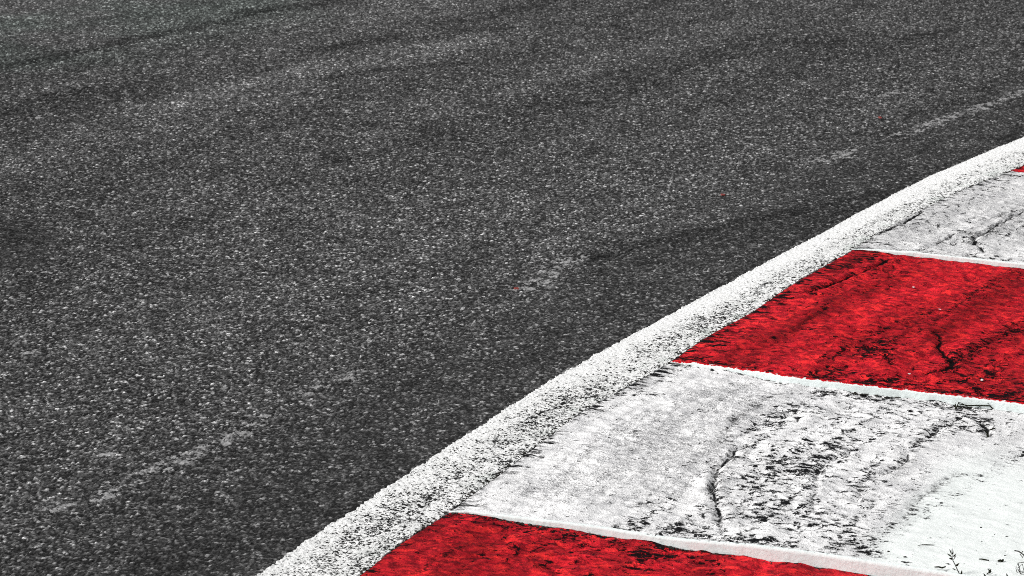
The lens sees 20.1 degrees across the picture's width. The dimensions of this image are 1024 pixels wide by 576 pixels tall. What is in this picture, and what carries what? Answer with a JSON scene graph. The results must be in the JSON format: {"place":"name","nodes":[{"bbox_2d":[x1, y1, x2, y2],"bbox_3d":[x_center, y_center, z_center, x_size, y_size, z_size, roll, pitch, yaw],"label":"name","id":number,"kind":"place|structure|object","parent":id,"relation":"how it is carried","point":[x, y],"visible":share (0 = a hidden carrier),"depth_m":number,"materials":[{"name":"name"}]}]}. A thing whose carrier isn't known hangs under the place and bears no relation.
{"place":"outdoors","nodes":[
{"label":"outdoors","id":0,"kind":"place"},
{"bbox_2d":[0,0,1023,575],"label":"road","id":1,"kind":"structure","parent":0,"point":[266,266],"depth_m":7.19,"materials":[{"name":"grey asphalt"}]},
{"bbox_2d":[257,137,1023,575],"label":"edge line","id":2,"kind":"object","parent":1,"relation":"on","point":[399,511],"visible":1,"depth_m":5.68,"materials":[{"name":"paint"}]},
{"label":"ground","id":3,"kind":"structure","parent":0,"visible":0},
{"bbox_2d":[361,512,870,575],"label":"kerb block","id":4,"kind":"structure","parent":3,"relation":"on","point":[450,544],"depth_m":4.80,"materials":[{"name":"red paint"}]},
{"bbox_2d":[360,166,1019,575],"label":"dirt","id":5,"kind":"structure","parent":4,"relation":"on","point":[672,548],"depth_m":5.47,"materials":[{"name":"grey soil"}]},
{"bbox_2d":[449,362,1023,575],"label":"kerb block","id":6,"kind":"structure","parent":3,"relation":"on","point":[682,456],"depth_m":5.16,"materials":[{"name":"white paint"}]},
{"bbox_2d":[948,549,961,573],"bbox_3d":[0.723,0.455,4.665,0.041,0.073,0.018,-4,16,-15],"label":"weed","id":7,"kind":"object","parent":6,"relation":"on","point":[954,556],"visible":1,"depth_m":4.66,"materials":[{"name":"plant"}]},
{"bbox_2d":[955,402,992,409],"bbox_3d":[0.899,0.238,5.582,0.091,0.036,0.022,0,16,0],"label":"dry weed","id":8,"kind":"object","parent":6,"relation":"on","point":[969,405],"visible":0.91,"depth_m":5.58,"materials":[{"name":"black plant"}]},
{"bbox_2d":[982,425,994,436],"bbox_3d":[0.892,0.273,5.405,0.016,0.028,0.028,13,20,39],"label":"dry weed","id":9,"kind":"object","parent":6,"relation":"on","point":[987,434],"visible":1,"depth_m":5.41,"materials":[{"name":"black plant"}]},
{"bbox_2d":[1016,562,1023,573],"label":"dry weed","id":10,"kind":"object","parent":6,"relation":"on","point":[1019,567],"visible":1,"depth_m":4.67,"materials":[{"name":"grey plant"}]},
{"bbox_2d":[670,250,1023,412],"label":"kerb block","id":11,"kind":"structure","parent":3,"relation":"on","point":[869,322],"depth_m":6.04,"materials":[{"name":"red paint"}]},
{"bbox_2d":[852,171,1023,268],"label":"kerb block","id":12,"kind":"structure","parent":3,"relation":"on","point":[982,223],"depth_m":6.89,"materials":[{"name":"white paint"}]},
{"bbox_2d":[1012,165,1023,171],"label":"kerb block","id":13,"kind":"structure","parent":3,"relation":"on","point":[1020,169],"depth_m":7.54,"materials":[{"name":"red paint"}]}
]}

